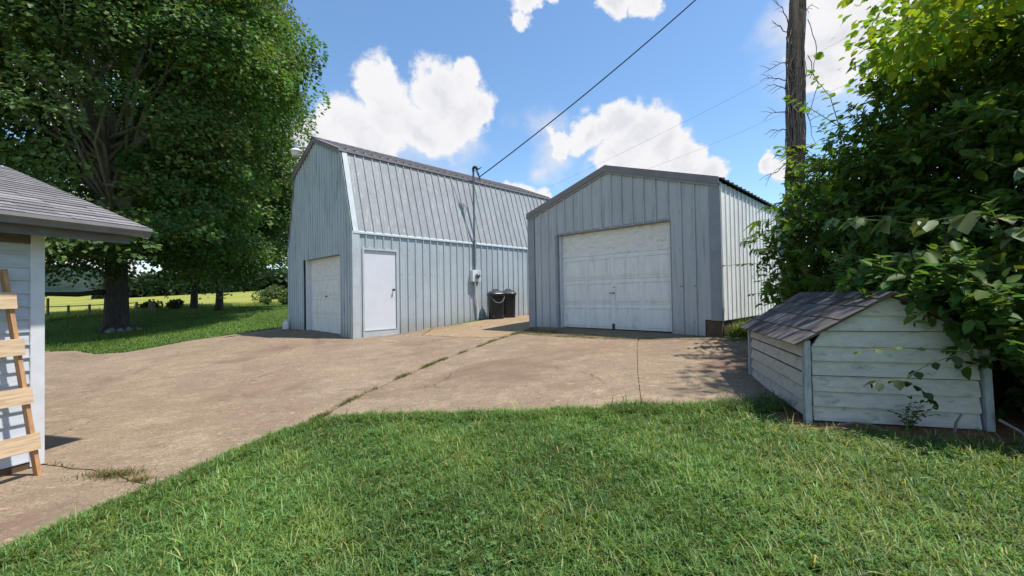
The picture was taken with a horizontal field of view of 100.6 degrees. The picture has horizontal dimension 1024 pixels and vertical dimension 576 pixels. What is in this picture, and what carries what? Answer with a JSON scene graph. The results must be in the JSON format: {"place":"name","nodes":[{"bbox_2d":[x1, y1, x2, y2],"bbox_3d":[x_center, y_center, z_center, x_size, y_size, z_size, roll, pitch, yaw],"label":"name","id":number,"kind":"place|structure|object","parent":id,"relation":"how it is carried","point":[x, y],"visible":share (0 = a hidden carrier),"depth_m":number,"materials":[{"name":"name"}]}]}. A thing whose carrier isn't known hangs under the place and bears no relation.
{"place":"outdoors","nodes":[
{"label":"outdoors","id":0,"kind":"place"},
{"bbox_2d":[45,264,103,291],"bbox_3d":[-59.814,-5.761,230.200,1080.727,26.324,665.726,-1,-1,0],"label":"hills","id":1,"kind":"structure","parent":0,"point":[66,286],"depth_m":189.99,"materials":[{"name":"green plant"}]},
{"bbox_2d":[45,289,286,313],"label":"field","id":2,"kind":"structure","parent":0,"point":[240,297],"depth_m":68.69,"materials":[{"name":"green plant"}]},
{"bbox_2d":[134,300,158,308],"bbox_3d":[-26.892,1.342,31.323,1.304,0.946,1.191,-1,-1,0],"label":"field shrub","id":3,"kind":"object","parent":2,"relation":"on","point":[145,304],"visible":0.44,"depth_m":31.08,"materials":[{"name":"green plant"}]},
{"bbox_2d":[148,299,150,310],"bbox_3d":[-26.090,1.334,30.582,0.120,1.050,0.120,-1,-1,0],"label":"fence post","id":4,"kind":"object","parent":2,"relation":"on","point":[149,304],"visible":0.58,"depth_m":30.53,"materials":[{"name":"wood"}]},
{"bbox_2d":[45,301,281,321],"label":"tall grass","id":5,"kind":"structure","parent":2,"relation":"on","point":[73,315],"depth_m":29.13,"materials":[{"name":"green plant"}]},
{"bbox_2d":[88,267,287,298],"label":"treeline","id":6,"kind":"object","parent":2,"relation":"on","point":[138,286],"visible":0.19,"depth_m":93.63,"materials":[{"name":"green plant"}]},
{"bbox_2d":[258,297,271,303],"bbox_3d":[-22.500,1.207,38.893,1.830,0.847,1.079,-2,-1,41],"label":"field shrub","id":7,"kind":"object","parent":2,"relation":"on","point":[266,300],"visible":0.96,"depth_m":38.53,"materials":[{"name":"green plant"}]},
{"bbox_2d":[250,284,287,299],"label":"hedgerow","id":8,"kind":"object","parent":2,"relation":"on","point":[273,293],"visible":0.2,"depth_m":52.61,"materials":[{"name":"green plant"}]},
{"bbox_2d":[45,304,287,353],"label":"back grass","id":9,"kind":"structure","parent":0,"point":[117,344],"depth_m":17.18,"materials":[{"name":"green plant"}]},
{"bbox_2d":[156,298,183,308],"bbox_3d":[-25.890,1.258,32.076,1.312,0.925,1.877,-2,-1,42],"label":"field shrub","id":10,"kind":"object","parent":9,"relation":"on","point":[176,303],"visible":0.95,"depth_m":31.98,"materials":[{"name":"green plant"}]},
{"bbox_2d":[0,315,779,546],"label":"driveway","id":11,"kind":"structure","parent":0,"point":[170,408],"depth_m":5.56,"materials":[{"name":"concrete"}]},
{"bbox_2d":[0,269,41,475],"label":"wooden ladder","id":12,"kind":"object","parent":11,"relation":"on","point":[22,394],"visible":0.85,"depth_m":3.36,"materials":[{"name":"brown wood"}]},
{"bbox_2d":[52,459,175,484],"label":"crack weeds","id":13,"kind":"object","parent":11,"relation":"on","point":[111,474],"visible":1,"depth_m":3.27,"materials":[{"name":"green plant"}]},
{"bbox_2d":[282,320,290,328],"bbox_3d":[-7.170,1.158,13.518,0.233,0.302,0.200,-1,-1,-23],"label":"plastic jug","id":14,"kind":"object","parent":11,"relation":"on","point":[286,324],"visible":0.98,"depth_m":13.44,"materials":[{"name":"white plastic"}]},
{"bbox_2d":[306,331,522,421],"bbox_3d":[-1.025,1.150,6.974,0.513,0.463,5.844,-1,-1,23],"label":"grass strip","id":15,"kind":"object","parent":11,"relation":"on","point":[399,377],"visible":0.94,"depth_m":5.99,"materials":[{"name":"green plant"}]},
{"bbox_2d":[487,289,504,318],"bbox_3d":[-0.501,0.496,13.383,0.545,0.941,0.562,-1,-1,-20],"label":"trash bin","id":16,"kind":"object","parent":11,"relation":"on","point":[496,297],"visible":1,"depth_m":13.18,"materials":[{"name":"black plastic"}]},
{"bbox_2d":[503,289,516,317],"bbox_3d":[-0.123,0.490,13.884,0.545,0.941,0.545,-1,-1,-5],"label":"trash bin","id":17,"kind":"object","parent":11,"relation":"on","point":[509,302],"visible":0.73,"depth_m":13.66,"materials":[{"name":"black plastic"}]},
{"bbox_2d":[520,326,747,341],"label":"apron weeds","id":18,"kind":"object","parent":11,"relation":"on","point":[646,337],"visible":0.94,"depth_m":8.42,"materials":[{"name":"green plant"}]},
{"bbox_2d":[0,305,1023,575],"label":"ground","id":19,"kind":"structure","parent":0,"point":[1012,419],"depth_m":2.54,"materials":[{"name":"green plant"}]},
{"bbox_2d":[0,166,152,476],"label":"shed","id":20,"kind":"structure","parent":19,"relation":"on","point":[34,212],"depth_m":3.56,"materials":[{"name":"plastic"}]},
{"bbox_2d":[45,298,152,316],"bbox_3d":[-27.791,1.369,26.356,8.691,1.494,1.019,-1,-1,-19],"label":"pasture fence","id":21,"kind":"object","parent":19,"relation":"on","point":[88,305],"visible":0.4,"depth_m":26.38,"materials":[{"name":"brown wood"}]},
{"bbox_2d":[104,328,115,332],"bbox_3d":[-17.014,1.846,18.025,0.364,0.328,0.300,-1,-1,0],"label":"stone","id":22,"kind":"object","parent":19,"relation":"on","point":[111,329],"visible":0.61,"depth_m":17.96,"materials":[{"name":"grey stone"}]},
{"bbox_2d":[125,327,133,331],"bbox_3d":[-16.528,1.825,18.320,0.310,0.291,0.248,-1,-1,0],"label":"stone","id":23,"kind":"object","parent":19,"relation":"on","point":[127,329],"visible":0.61,"depth_m":18.26,"materials":[{"name":"grey stone"}]},
{"bbox_2d":[0,0,330,332],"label":"maple tree","id":24,"kind":"object","parent":19,"relation":"on","point":[225,49],"visible":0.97,"depth_m":16.71,"materials":[{"name":"green plant"}]},
{"bbox_2d":[34,12,308,308],"bbox_3d":[-22.073,-8.944,30.241,16.670,21.277,15.795,-1,-1,0],"label":"maple tree","id":25,"kind":"object","parent":19,"relation":"on","point":[194,300],"visible":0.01,"depth_m":29.52,"materials":[{"name":"green plant"}]},
{"bbox_2d":[100,0,318,310],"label":"maple tree","id":26,"kind":"object","parent":19,"relation":"on","point":[281,207],"visible":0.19,"depth_m":25.74,"materials":[{"name":"green plant"}]},
{"bbox_2d":[278,296,287,304],"bbox_3d":[-20.623,1.147,38.463,1.255,0.891,2.692,0,-1,-27],"label":"field shrub","id":27,"kind":"object","parent":19,"relation":"on","point":[283,300],"visible":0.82,"depth_m":38.07,"materials":[{"name":"green plant"}]},
{"bbox_2d":[0,398,787,565],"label":"rim grass","id":28,"kind":"structure","parent":19,"relation":"on","point":[193,479],"depth_m":3.83,"materials":[{"name":"green plant"}]},
{"bbox_2d":[288,136,550,338],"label":"gambrel barn","id":29,"kind":"structure","parent":19,"relation":"on","point":[380,244],"depth_m":12.22,"materials":[{"name":"paint"}]},
{"bbox_2d":[290,143,307,157],"bbox_3d":[-6.106,-3.986,12.260,0.593,0.377,0.344,-1,-1,1],"label":"yard light","id":30,"kind":"object","parent":29,"relation":"attached to","point":[296,151],"visible":0.98,"depth_m":12.20,"materials":[{"name":"white glass"}]},
{"bbox_2d":[311,255,340,333],"bbox_3d":[-5.182,0.216,11.982,2.390,2.158,0.060,-2,-1,44],"label":"garage door","id":31,"kind":"structure","parent":29,"relation":"in","point":[325,272],"depth_m":12.04,"materials":[{"name":"white metal"}]},
{"bbox_2d":[364,250,395,330],"bbox_3d":[-3.419,0.059,11.067,0.121,2.040,0.905,-2,-1,44],"label":"walk door","id":32,"kind":"structure","parent":29,"relation":"in","point":[379,266],"depth_m":11.07,"materials":[{"name":"metal"}]},
{"bbox_2d":[457,166,480,319],"bbox_3d":[-1.414,-1.377,13.332,0.832,4.956,0.328,-1,-1,1],"label":"electric meter","id":33,"kind":"object","parent":29,"relation":"attached to","point":[475,275],"visible":0.98,"depth_m":13.33,"materials":[{"name":"metal"}]},
{"bbox_2d":[9,399,1023,575],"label":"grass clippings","id":34,"kind":"object","parent":19,"relation":"on","point":[688,485],"depth_m":2.40,"materials":[{"name":"green plant"}]},
{"bbox_2d":[526,165,785,336],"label":"garage","id":35,"kind":"structure","parent":19,"relation":"on","point":[618,247],"depth_m":8.64,"materials":[{"name":"paint"}]},
{"bbox_2d":[562,221,671,331],"bbox_3d":[2.151,-0.191,9.064,2.646,2.133,0.085,-2,-1,44],"label":"garage door","id":36,"kind":"structure","parent":35,"relation":"in","point":[635,254],"depth_m":8.95,"materials":[{"name":"metal"}]},
{"bbox_2d":[724,315,753,336],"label":"garage weeds","id":37,"kind":"object","parent":19,"relation":"on","point":[737,330],"visible":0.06,"depth_m":7.62,"materials":[{"name":"green plant"}]},
{"bbox_2d":[707,389,799,415],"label":"edge grass","id":38,"kind":"structure","parent":19,"relation":"on","point":[765,398],"depth_m":3.88,"materials":[{"name":"green plant"}]},
{"bbox_2d":[760,0,818,276],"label":"utility pole","id":39,"kind":"object","parent":19,"relation":"on","point":[795,118],"visible":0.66,"depth_m":10.61,"materials":[{"name":"brown wood"}]},
{"bbox_2d":[475,0,695,179],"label":"service cable","id":40,"kind":"object","parent":39,"relation":"attached to","point":[479,176],"visible":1,"depth_m":12.52,"materials":[{"name":"black rubber"}]},
{"bbox_2d":[550,14,889,186],"bbox_3d":[11.737,-11.797,30.204,23.421,5.015,0.015,-2,-1,43],"label":"overhead wire","id":41,"kind":"object","parent":39,"relation":"attached to","point":[730,98],"visible":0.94,"depth_m":26.88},
{"bbox_2d":[654,77,860,166],"bbox_3d":[15.995,-11.354,31.196,0.015,1.215,16.328,0,-1,-31],"label":"overhead wire","id":42,"kind":"object","parent":39,"relation":"attached to","point":[760,123],"visible":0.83,"depth_m":29.41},
{"bbox_2d":[837,421,883,429],"bbox_3d":[2.679,1.055,3.263,0.305,0.052,0.026,-1,-1,20],"label":"dead stick","id":43,"kind":"object","parent":19,"relation":"on","point":[846,423],"visible":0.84,"depth_m":3.27,"materials":[{"name":"wood"}]},
{"bbox_2d":[739,291,995,431],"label":"dog house","id":44,"kind":"structure","parent":19,"relation":"on","point":[803,347],"depth_m":3.38,"materials":[{"name":"white wood"}]},
{"bbox_2d":[721,1,1023,419],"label":"overgrown shrub","id":45,"kind":"object","parent":19,"relation":"on","point":[911,167],"visible":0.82,"depth_m":4.20,"materials":[{"name":"green plant"}]},
{"bbox_2d":[824,167,1023,325],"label":"broadleaf plant","id":46,"kind":"object","parent":45,"relation":"on","point":[963,223],"visible":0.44,"depth_m":3.27,"materials":[{"name":"green plant"}]},
{"bbox_2d":[852,346,1023,408],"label":"vine sprig","id":47,"kind":"object","parent":45,"relation":"attached to","point":[900,385],"visible":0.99,"depth_m":3.02,"materials":[{"name":"green plant"}]},
{"bbox_2d":[887,396,939,428],"bbox_3d":[3.018,0.946,3.197,0.334,0.264,0.179,-2,-1,28],"label":"weed plant","id":48,"kind":"object","parent":19,"relation":"on","point":[910,421],"visible":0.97,"depth_m":3.19,"materials":[{"name":"green plant"}]},
{"bbox_2d":[814,0,1023,124],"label":"overhanging tree","id":49,"kind":"object","parent":19,"relation":"on","point":[950,34],"visible":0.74,"depth_m":4.44,"materials":[{"name":"green plant"}]},
{"bbox_2d":[952,414,961,433],"bbox_3d":[3.270,0.999,3.121,0.085,0.147,0.024,-1,-1,-11],"label":"dead stick","id":50,"kind":"object","parent":19,"relation":"on","point":[956,423],"visible":1,"depth_m":3.12,"materials":[{"name":"wood"}]},
{"bbox_2d":[998,419,1023,445],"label":"dead stick","id":51,"kind":"object","parent":19,"relation":"on","point":[1011,426],"visible":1,"depth_m":3.02,"materials":[{"name":"wood"}]},
{"bbox_2d":[1,0,1023,276],"label":"sky","id":52,"kind":"structure","parent":0,"point":[454,85],"materials":[{"name":"blue"}]}
]}

